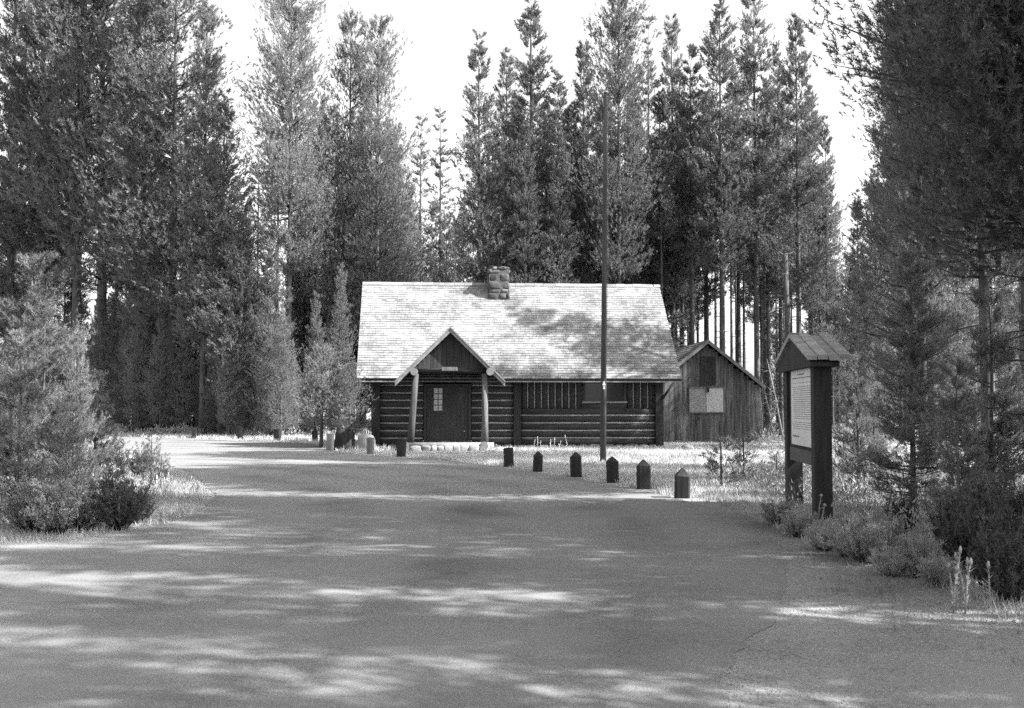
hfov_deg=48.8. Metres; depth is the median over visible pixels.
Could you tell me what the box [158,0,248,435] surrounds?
pine tree
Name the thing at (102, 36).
pine tree
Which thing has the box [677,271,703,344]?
pine tree
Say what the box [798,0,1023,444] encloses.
pine tree
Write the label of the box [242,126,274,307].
pine tree
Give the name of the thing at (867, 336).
pine tree
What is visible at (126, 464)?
dark bush
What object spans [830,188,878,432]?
pine tree
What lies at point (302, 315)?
pine tree
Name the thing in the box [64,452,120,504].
brush shrub
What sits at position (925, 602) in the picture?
verge weeds
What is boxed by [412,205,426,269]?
pine tree
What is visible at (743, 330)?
pine tree
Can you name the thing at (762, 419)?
dead branch
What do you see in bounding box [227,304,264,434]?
pine tree
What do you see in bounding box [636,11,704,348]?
pine tree
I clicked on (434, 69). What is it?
sky
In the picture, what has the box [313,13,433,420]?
pine tree
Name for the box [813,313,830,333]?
pine tree
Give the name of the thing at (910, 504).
dark bush
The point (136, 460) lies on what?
dark bush
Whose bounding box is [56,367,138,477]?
pine tree
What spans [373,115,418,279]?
pine tree
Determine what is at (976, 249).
pine tree
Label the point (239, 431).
wooden bollard
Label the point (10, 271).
pine tree
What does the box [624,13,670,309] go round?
pine tree
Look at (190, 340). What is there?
pine tree
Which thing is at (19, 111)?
pine tree
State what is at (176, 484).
island grass
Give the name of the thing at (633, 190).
pine tree
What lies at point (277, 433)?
wooden bollard
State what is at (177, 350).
pine tree
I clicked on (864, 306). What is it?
pine tree
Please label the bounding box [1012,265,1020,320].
pine tree
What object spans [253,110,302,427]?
pine tree
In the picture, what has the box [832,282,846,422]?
pine tree
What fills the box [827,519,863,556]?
brush shrub
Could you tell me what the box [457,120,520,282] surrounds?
pine tree
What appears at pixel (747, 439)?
pine seedling
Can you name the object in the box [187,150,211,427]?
pine tree
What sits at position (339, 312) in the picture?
pine tree
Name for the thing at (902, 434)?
pine tree
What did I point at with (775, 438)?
undergrowth
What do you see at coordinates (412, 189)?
pine tree
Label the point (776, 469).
pine seedling
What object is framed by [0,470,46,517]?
brush shrub
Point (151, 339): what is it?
pine tree
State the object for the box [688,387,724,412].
window
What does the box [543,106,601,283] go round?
pine tree
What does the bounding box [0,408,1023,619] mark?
ground
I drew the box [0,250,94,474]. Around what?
pine tree
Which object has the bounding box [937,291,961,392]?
pine tree
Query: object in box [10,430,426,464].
verge grass
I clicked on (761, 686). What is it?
loose gravel
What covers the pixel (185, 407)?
pine tree
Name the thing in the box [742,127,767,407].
pine tree
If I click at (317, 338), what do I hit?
pine tree
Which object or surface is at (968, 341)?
pine tree
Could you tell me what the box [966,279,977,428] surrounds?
pine tree
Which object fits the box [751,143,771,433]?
pine tree
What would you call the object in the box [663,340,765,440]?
shed
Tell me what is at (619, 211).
pine tree
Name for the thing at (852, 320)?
pine tree
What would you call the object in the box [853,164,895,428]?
pine tree
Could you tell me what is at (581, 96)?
pine tree
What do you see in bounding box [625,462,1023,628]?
verge grass
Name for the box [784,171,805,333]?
pine tree
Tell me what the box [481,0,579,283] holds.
pine tree
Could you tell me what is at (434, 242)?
pine tree
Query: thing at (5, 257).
pine tree
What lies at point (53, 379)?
pine tree
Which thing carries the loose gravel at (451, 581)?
on the road
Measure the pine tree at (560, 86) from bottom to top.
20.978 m
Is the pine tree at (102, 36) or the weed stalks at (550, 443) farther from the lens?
the pine tree at (102, 36)
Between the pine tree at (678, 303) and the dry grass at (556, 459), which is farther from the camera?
the pine tree at (678, 303)
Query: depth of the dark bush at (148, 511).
15.18 m
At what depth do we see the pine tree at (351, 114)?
61.42 m
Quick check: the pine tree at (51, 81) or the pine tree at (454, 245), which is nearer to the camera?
the pine tree at (51, 81)
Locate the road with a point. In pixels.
(218, 629)
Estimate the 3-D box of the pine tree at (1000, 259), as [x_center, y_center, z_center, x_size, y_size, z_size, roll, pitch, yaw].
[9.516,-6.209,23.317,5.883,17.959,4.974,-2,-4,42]
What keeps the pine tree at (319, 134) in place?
on the ground at (696, 499)
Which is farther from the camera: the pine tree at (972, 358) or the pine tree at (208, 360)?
the pine tree at (208, 360)
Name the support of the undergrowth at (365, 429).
on the ground at (696, 499)
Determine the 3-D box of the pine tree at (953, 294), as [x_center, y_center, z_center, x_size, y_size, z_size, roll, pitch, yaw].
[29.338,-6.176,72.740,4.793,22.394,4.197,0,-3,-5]
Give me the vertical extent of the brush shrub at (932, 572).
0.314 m
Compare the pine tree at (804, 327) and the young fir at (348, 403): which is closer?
the young fir at (348, 403)
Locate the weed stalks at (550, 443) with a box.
[534,436,567,450]
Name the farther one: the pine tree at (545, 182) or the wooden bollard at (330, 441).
the pine tree at (545, 182)
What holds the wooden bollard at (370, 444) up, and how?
on the ground at (696, 499)
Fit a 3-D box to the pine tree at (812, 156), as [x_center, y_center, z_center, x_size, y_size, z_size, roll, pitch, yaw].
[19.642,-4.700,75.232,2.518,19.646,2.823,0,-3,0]
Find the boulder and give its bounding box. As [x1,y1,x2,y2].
[358,434,375,449]
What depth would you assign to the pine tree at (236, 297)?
57.76 m
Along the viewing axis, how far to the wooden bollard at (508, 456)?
29.38 m
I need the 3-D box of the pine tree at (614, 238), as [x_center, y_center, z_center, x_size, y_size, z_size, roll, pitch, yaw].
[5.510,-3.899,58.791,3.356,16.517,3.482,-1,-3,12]
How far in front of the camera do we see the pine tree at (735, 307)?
67.16 m
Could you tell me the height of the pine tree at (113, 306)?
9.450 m
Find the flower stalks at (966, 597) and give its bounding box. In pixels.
[947,546,991,613]
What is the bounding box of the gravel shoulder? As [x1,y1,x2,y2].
[701,502,1023,707]
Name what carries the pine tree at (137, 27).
on the ground at (696, 499)
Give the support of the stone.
on the ground at (696, 499)
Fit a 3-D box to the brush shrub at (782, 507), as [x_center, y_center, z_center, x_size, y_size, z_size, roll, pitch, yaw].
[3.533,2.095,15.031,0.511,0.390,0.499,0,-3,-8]
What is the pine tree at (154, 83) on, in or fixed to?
on the ground at (696, 499)
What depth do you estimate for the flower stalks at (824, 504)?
15.24 m
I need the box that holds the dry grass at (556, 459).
[405,440,1023,496]
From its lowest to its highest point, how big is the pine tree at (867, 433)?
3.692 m
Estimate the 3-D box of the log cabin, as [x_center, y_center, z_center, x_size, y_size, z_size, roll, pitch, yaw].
[0.118,0.081,45.068,12.230,7.329,10.204,0,-3,-5]
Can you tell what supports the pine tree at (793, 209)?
on the ground at (696, 499)
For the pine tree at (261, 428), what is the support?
on the ground at (696, 499)
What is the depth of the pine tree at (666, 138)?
59.77 m
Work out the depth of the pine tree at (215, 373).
60.07 m
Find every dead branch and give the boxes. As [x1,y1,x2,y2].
[746,389,764,441]
[760,360,783,440]
[761,377,774,441]
[764,397,779,437]
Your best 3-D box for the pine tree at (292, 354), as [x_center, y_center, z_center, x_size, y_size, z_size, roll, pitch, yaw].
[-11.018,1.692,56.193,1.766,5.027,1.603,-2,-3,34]
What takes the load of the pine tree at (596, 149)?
on the ground at (696, 499)
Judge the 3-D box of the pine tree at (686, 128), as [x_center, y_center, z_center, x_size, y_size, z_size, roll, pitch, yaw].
[9.308,-6.021,58.467,5.191,20.766,4.502,1,-3,-28]
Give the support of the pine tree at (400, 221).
on the ground at (696, 499)
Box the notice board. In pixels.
[774,332,849,519]
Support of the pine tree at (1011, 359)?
on the ground at (696, 499)
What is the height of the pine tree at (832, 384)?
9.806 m
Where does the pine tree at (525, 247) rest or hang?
on the ground at (696, 499)
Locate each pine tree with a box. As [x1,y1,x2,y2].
[0,0,70,421]
[0,0,98,418]
[0,0,194,425]
[0,0,214,422]
[0,98,35,418]
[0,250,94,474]
[0,299,114,479]
[0,324,4,399]
[0,325,71,526]
[2,286,32,419]
[18,107,72,379]
[28,391,106,529]
[30,328,119,501]
[38,305,67,415]
[51,203,84,375]
[53,151,107,319]
[55,300,71,399]
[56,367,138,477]
[58,283,96,420]
[60,0,283,433]
[76,0,195,431]
[80,296,116,423]
[81,298,97,407]
[86,50,129,302]
[92,289,121,399]
[93,274,133,425]
[97,98,178,430]
[101,319,119,431]
[106,343,133,430]
[107,291,126,368]
[108,288,145,432]
[115,286,158,432]
[127,272,166,432]
[133,322,166,430]
[138,300,178,427]
[149,296,193,428]
[149,313,186,426]
[154,180,179,301]
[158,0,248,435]
[163,317,199,433]
[166,177,198,277]
[174,86,263,434]
[176,138,193,278]
[176,314,198,426]
[176,376,192,430]
[177,161,201,400]
[186,340,209,427]
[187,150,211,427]
[189,340,216,426]
[191,177,272,429]
[191,264,245,420]
[193,140,216,339]
[199,0,353,435]
[199,369,217,434]
[202,346,227,433]
[208,213,250,431]
[210,307,246,435]
[224,349,246,434]
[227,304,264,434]
[233,363,254,431]
[236,242,306,435]
[239,211,266,329]
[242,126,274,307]
[243,311,276,434]
[246,252,296,432]
[252,324,279,435]
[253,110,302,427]
[259,310,298,437]
[268,141,331,431]
[278,338,305,434]
[281,94,347,430]
[282,163,315,424]
[283,307,305,422]
[293,289,335,439]
[296,1,410,429]
[298,103,362,428]
[312,184,382,430]
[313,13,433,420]
[320,160,346,369]
[322,261,361,428]
[329,103,380,422]
[353,134,414,400]
[366,132,423,281]
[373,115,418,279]
[381,163,432,282]
[403,114,444,283]
[407,193,425,278]
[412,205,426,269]
[416,106,463,282]
[423,196,451,275]
[428,210,458,282]
[436,29,523,282]
[447,214,464,279]
[448,195,471,282]
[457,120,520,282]
[459,156,490,244]
[475,45,541,279]
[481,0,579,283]
[488,95,544,282]
[499,120,551,282]
[534,66,586,282]
[534,108,565,282]
[534,120,588,283]
[543,0,679,283]
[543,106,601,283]
[560,39,612,283]
[562,136,597,283]
[574,124,599,276]
[586,89,636,283]
[587,135,647,283]
[600,95,650,283]
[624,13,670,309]
[626,79,702,348]
[635,146,668,312]
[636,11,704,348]
[643,136,682,298]
[646,42,737,343]
[646,97,707,346]
[664,245,687,338]
[665,74,737,339]
[671,0,779,351]
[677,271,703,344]
[680,139,718,341]
[686,134,697,344]
[697,136,739,347]
[701,236,712,340]
[703,128,723,345]
[705,0,811,436]
[717,67,765,364]
[724,160,742,360]
[725,150,753,368]
[725,218,759,365]
[725,279,740,358]
[727,145,774,409]
[728,247,746,357]
[729,73,807,435]
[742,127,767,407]
[745,261,783,372]
[748,39,811,435]
[750,136,772,427]
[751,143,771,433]
[753,11,835,332]
[758,106,817,331]
[763,312,784,430]
[772,235,785,431]
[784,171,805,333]
[789,83,848,331]
[794,152,819,333]
[795,165,848,331]
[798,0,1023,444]
[801,114,853,416]
[801,320,808,332]
[803,311,834,330]
[812,0,995,466]
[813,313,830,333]
[821,276,847,430]
[829,314,855,428]
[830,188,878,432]
[831,0,1023,470]
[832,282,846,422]
[832,350,902,496]
[833,367,852,424]
[835,337,875,422]
[836,272,895,439]
[838,264,851,421]
[840,261,857,383]
[846,248,993,529]
[851,278,881,426]
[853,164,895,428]
[856,100,924,440]
[857,0,1008,445]
[858,342,890,443]
[860,344,883,440]
[863,5,910,442]
[868,342,898,444]
[869,159,915,427]
[909,357,1016,533]
[914,5,1008,436]
[920,286,1023,489]
[933,334,967,447]
[937,150,972,419]
[937,278,959,299]
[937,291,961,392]
[939,276,995,391]
[952,281,995,423]
[955,284,999,425]
[964,167,1023,406]
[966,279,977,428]
[990,280,995,434]
[992,276,1016,375]
[993,273,1021,395]
[993,277,1019,418]
[995,320,1019,416]
[995,363,1023,450]
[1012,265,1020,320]
[1012,361,1023,439]
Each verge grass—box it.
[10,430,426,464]
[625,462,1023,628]
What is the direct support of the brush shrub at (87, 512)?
on the ground at (696, 499)
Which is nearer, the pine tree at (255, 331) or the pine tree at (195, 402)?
the pine tree at (255, 331)
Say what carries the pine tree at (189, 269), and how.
on the ground at (696, 499)
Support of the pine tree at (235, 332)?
on the ground at (696, 499)
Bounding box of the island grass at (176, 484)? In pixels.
[0,462,212,542]
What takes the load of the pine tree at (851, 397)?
on the ground at (696, 499)
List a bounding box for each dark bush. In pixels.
[89,459,151,530]
[99,440,131,476]
[123,473,157,523]
[127,443,154,474]
[882,488,918,533]
[924,498,962,541]
[934,473,1023,579]
[955,454,1023,543]
[963,507,1023,601]
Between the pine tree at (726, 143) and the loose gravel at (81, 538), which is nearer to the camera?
the loose gravel at (81, 538)
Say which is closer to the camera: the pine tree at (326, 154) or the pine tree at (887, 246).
the pine tree at (887, 246)
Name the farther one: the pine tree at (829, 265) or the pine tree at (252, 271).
the pine tree at (252, 271)
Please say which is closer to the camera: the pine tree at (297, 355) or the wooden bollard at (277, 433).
the wooden bollard at (277, 433)
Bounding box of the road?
[0,435,787,707]
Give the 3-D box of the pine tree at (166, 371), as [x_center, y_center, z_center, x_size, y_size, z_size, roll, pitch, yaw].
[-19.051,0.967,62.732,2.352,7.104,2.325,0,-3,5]
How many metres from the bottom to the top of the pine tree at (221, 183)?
18.608 m
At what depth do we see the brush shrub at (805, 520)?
13.63 m
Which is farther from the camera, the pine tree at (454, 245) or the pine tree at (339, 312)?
the pine tree at (454, 245)
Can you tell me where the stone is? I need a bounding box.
[682,444,693,449]
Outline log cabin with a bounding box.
[356,266,681,450]
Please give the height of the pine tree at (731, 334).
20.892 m
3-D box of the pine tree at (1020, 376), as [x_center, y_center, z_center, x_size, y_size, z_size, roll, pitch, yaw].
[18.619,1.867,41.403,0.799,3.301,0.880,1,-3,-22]
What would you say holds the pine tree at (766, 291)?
on the ground at (696, 499)
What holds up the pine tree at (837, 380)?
on the ground at (696, 499)
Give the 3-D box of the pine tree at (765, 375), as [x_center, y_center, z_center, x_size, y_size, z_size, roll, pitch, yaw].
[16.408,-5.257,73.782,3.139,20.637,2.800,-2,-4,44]
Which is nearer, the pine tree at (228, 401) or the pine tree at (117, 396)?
the pine tree at (228, 401)
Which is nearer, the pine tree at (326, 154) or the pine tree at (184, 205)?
the pine tree at (326, 154)
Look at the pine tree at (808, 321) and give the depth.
71.87 m
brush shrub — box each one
[0,467,64,531]
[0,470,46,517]
[19,465,89,534]
[56,480,115,530]
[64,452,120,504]
[759,498,795,525]
[779,509,816,537]
[803,526,838,550]
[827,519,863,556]
[830,514,898,563]
[831,494,878,531]
[847,506,906,550]
[867,544,917,576]
[881,529,931,556]
[894,526,946,577]
[915,551,966,587]
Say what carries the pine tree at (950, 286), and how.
on the ground at (696, 499)
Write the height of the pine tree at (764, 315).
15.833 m
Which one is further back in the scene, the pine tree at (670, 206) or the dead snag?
the pine tree at (670, 206)
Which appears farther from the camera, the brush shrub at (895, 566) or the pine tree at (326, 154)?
the pine tree at (326, 154)
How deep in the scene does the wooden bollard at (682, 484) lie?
19.41 m
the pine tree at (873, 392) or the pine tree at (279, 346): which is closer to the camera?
the pine tree at (873, 392)
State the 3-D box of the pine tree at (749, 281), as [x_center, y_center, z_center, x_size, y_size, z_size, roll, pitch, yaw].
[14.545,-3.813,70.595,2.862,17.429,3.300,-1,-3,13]
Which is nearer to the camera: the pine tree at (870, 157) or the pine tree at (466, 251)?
the pine tree at (870, 157)
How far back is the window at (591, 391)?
43.16 m
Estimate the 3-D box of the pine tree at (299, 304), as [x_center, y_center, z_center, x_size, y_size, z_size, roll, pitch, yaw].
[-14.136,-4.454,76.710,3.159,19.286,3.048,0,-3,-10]
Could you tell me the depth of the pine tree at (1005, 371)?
34.97 m
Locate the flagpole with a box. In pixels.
[600,92,607,460]
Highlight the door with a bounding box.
[427,387,467,441]
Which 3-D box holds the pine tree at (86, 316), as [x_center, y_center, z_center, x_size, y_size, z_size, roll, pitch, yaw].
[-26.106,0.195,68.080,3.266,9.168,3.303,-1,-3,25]
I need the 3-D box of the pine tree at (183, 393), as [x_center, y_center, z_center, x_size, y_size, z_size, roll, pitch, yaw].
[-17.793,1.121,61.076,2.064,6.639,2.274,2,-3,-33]
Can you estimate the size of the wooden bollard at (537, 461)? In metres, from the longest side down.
0.543 x 0.227 x 0.224 m
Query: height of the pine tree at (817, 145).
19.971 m
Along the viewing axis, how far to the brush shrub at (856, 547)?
11.42 m
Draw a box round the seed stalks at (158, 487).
[151,472,199,498]
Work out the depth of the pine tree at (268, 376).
55.30 m
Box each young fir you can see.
[278,342,356,446]
[317,359,378,432]
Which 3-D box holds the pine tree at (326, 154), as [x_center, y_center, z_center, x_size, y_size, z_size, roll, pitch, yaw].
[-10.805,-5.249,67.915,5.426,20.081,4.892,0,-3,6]
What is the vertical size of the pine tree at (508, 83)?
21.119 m
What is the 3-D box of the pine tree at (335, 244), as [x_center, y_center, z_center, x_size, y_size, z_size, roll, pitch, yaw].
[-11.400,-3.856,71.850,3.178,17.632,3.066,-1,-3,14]
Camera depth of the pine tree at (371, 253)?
71.24 m
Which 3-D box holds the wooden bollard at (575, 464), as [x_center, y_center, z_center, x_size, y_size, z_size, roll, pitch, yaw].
[1.435,2.503,25.308,0.252,0.609,0.249,-2,-4,7]
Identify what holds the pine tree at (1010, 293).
on the ground at (696, 499)
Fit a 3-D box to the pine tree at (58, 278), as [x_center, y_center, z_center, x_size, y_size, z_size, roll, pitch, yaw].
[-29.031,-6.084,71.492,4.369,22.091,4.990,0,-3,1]
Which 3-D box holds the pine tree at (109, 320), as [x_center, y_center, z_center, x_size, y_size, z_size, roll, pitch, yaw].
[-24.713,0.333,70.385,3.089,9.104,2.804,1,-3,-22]
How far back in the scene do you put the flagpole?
32.19 m
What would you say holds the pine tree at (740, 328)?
on the ground at (696, 499)
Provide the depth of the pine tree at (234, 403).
57.98 m
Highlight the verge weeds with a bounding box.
[651,482,1023,665]
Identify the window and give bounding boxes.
[582,382,626,402]
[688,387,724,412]
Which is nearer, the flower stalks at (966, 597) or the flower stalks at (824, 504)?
the flower stalks at (966, 597)
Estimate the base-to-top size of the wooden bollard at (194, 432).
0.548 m
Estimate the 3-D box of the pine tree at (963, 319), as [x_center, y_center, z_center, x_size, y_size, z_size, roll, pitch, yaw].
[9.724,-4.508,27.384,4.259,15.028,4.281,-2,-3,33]
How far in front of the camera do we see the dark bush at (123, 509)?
14.34 m
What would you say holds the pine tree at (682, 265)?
on the ground at (696, 499)
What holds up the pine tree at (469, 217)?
on the ground at (696, 499)
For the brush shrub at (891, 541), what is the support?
on the ground at (696, 499)
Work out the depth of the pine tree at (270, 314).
56.47 m
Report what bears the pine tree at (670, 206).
on the ground at (696, 499)
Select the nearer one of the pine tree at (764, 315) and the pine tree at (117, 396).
the pine tree at (117, 396)
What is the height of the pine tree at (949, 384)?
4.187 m
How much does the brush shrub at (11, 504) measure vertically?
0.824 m
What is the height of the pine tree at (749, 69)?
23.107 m
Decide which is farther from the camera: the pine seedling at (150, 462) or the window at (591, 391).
the window at (591, 391)
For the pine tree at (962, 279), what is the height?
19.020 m
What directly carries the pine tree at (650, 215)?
on the ground at (696, 499)
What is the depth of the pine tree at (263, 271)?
60.23 m
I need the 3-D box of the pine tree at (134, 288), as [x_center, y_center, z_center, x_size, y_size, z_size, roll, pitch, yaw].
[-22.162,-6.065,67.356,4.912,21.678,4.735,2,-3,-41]
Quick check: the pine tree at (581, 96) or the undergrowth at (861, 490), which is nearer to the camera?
the undergrowth at (861, 490)
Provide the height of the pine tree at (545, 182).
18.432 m
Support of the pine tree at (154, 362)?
on the ground at (696, 499)
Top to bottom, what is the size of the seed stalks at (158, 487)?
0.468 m
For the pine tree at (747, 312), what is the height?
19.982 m
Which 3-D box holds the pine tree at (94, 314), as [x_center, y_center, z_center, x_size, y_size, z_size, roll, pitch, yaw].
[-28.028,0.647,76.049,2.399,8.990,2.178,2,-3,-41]
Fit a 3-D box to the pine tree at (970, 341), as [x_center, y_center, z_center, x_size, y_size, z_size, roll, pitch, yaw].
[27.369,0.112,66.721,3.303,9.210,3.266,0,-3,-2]
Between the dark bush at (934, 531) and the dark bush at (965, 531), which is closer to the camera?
the dark bush at (965, 531)
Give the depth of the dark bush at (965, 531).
10.34 m
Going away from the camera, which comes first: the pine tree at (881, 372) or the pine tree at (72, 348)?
the pine tree at (72, 348)
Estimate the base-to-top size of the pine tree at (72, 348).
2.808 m
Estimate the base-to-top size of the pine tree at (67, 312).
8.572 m
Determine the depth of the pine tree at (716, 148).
58.93 m
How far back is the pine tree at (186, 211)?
78.46 m
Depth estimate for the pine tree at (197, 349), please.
66.17 m
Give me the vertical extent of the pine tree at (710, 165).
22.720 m
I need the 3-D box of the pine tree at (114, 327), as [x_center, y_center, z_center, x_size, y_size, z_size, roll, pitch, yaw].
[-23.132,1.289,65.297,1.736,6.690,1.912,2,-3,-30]
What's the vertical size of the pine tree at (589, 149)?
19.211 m
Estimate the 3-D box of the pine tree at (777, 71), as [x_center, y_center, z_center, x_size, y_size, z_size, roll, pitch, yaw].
[14.101,-6.264,60.200,3.822,21.416,4.365,-1,-3,17]
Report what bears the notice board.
on the ground at (696, 499)
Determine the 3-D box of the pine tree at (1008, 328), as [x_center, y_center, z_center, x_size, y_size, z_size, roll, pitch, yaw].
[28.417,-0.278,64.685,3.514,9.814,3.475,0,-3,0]
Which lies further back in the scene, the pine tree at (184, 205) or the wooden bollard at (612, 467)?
the pine tree at (184, 205)
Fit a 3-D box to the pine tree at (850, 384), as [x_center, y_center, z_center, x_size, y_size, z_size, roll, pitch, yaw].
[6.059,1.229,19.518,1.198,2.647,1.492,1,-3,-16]
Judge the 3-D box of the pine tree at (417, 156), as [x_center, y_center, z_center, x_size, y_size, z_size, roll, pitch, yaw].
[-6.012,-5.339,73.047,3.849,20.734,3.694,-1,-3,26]
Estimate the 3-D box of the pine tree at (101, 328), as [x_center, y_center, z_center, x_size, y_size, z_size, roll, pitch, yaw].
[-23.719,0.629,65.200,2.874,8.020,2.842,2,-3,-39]
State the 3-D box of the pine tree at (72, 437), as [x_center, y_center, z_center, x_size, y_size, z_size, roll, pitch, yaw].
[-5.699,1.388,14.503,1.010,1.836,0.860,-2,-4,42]
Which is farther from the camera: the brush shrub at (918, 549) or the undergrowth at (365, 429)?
the undergrowth at (365, 429)
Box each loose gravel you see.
[0,461,251,549]
[0,496,1013,703]
[556,504,895,707]
[691,500,1023,656]
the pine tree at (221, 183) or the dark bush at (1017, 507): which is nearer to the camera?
the dark bush at (1017, 507)
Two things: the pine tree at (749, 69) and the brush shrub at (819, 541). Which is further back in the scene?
the pine tree at (749, 69)
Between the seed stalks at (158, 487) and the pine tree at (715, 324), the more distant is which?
the pine tree at (715, 324)
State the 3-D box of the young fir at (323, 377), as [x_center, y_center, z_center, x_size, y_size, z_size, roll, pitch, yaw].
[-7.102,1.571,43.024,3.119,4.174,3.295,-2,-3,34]
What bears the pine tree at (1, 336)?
on the ground at (696, 499)
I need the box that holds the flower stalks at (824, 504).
[818,494,825,523]
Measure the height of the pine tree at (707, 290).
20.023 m
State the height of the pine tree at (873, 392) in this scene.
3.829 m
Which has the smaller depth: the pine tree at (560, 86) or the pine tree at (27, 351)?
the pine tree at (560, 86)
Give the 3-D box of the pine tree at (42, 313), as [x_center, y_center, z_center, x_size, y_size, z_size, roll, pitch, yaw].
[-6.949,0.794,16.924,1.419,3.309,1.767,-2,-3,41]
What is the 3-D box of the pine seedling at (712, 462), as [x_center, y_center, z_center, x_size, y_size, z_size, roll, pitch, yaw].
[4.048,2.091,21.462,1.022,1.147,0.808,-2,-3,33]
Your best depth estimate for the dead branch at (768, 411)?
49.61 m
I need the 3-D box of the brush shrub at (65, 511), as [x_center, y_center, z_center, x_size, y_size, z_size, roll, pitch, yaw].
[-5.646,1.812,13.931,0.811,0.857,0.812,2,-3,-36]
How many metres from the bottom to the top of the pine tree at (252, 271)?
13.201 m
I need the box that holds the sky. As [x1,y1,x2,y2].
[0,0,1015,407]
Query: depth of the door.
42.59 m
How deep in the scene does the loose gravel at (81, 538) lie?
14.26 m
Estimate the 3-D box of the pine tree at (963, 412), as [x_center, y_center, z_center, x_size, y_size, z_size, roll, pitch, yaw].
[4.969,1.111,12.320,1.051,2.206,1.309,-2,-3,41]
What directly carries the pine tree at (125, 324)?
on the ground at (696, 499)
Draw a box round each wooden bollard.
[192,428,197,437]
[236,427,242,439]
[273,429,281,440]
[326,433,333,449]
[366,437,374,453]
[396,438,406,456]
[503,447,513,466]
[533,451,542,471]
[570,452,581,476]
[606,456,618,482]
[636,459,650,488]
[674,468,689,498]
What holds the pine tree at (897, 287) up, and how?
on the ground at (696, 499)
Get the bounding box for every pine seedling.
[133,436,165,479]
[143,452,174,486]
[698,434,750,484]
[728,429,765,481]
[758,450,784,488]
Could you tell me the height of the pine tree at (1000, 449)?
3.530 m
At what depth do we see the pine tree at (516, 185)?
61.66 m
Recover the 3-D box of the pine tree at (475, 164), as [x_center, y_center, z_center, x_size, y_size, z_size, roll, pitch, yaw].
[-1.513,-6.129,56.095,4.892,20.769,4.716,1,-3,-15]
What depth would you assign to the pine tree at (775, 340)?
65.11 m
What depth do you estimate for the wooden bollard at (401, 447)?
35.22 m
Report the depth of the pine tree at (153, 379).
62.85 m
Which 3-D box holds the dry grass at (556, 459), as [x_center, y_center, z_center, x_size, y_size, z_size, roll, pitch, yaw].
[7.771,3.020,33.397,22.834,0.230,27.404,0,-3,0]
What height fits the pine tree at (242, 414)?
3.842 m
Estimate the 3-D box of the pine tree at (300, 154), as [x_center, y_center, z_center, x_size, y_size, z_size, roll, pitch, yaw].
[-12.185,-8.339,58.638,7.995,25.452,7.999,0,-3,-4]
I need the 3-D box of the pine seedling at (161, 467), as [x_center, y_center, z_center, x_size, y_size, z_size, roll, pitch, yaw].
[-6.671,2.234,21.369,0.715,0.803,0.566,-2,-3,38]
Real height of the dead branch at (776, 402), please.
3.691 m
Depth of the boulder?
39.54 m
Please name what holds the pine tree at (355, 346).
on the ground at (696, 499)
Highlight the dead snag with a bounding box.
[767,251,802,439]
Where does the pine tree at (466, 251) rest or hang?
on the ground at (696, 499)
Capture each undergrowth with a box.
[36,417,371,436]
[715,420,1023,474]
[727,457,1023,539]
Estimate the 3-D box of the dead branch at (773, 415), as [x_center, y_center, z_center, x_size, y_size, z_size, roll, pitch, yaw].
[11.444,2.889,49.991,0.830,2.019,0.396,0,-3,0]
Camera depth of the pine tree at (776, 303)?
69.27 m
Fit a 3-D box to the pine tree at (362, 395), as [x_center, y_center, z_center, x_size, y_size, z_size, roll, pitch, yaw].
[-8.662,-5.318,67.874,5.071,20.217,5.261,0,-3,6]
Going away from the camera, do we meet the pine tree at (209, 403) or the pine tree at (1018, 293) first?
the pine tree at (1018, 293)
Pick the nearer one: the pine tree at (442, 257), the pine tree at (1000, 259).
the pine tree at (1000, 259)
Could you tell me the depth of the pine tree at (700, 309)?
64.56 m
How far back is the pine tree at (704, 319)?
70.64 m
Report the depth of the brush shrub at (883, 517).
12.09 m
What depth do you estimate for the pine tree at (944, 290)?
41.01 m
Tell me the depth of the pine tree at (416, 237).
78.30 m
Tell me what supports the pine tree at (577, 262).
on the ground at (696, 499)
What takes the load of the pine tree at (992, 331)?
on the ground at (696, 499)
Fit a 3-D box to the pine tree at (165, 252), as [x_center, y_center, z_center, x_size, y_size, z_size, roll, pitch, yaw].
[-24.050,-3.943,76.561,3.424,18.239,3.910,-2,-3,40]
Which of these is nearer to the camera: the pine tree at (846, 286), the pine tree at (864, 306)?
the pine tree at (864, 306)
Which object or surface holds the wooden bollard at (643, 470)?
on the ground at (696, 499)
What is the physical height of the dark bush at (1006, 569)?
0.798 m
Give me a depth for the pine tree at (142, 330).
61.95 m
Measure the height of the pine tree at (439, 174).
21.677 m
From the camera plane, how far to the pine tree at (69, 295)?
74.55 m
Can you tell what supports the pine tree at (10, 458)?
on the ground at (696, 499)
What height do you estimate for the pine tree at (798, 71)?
21.556 m
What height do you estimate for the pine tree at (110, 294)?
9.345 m
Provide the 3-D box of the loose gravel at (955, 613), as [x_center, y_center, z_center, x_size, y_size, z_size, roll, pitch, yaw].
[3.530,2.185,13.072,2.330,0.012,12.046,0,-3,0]
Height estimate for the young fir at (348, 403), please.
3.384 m
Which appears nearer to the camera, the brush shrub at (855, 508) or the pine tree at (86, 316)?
the brush shrub at (855, 508)
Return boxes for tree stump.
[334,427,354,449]
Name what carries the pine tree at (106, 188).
on the ground at (696, 499)
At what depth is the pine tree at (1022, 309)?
44.04 m
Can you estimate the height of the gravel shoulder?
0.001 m
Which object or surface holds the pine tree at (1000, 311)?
on the ground at (696, 499)

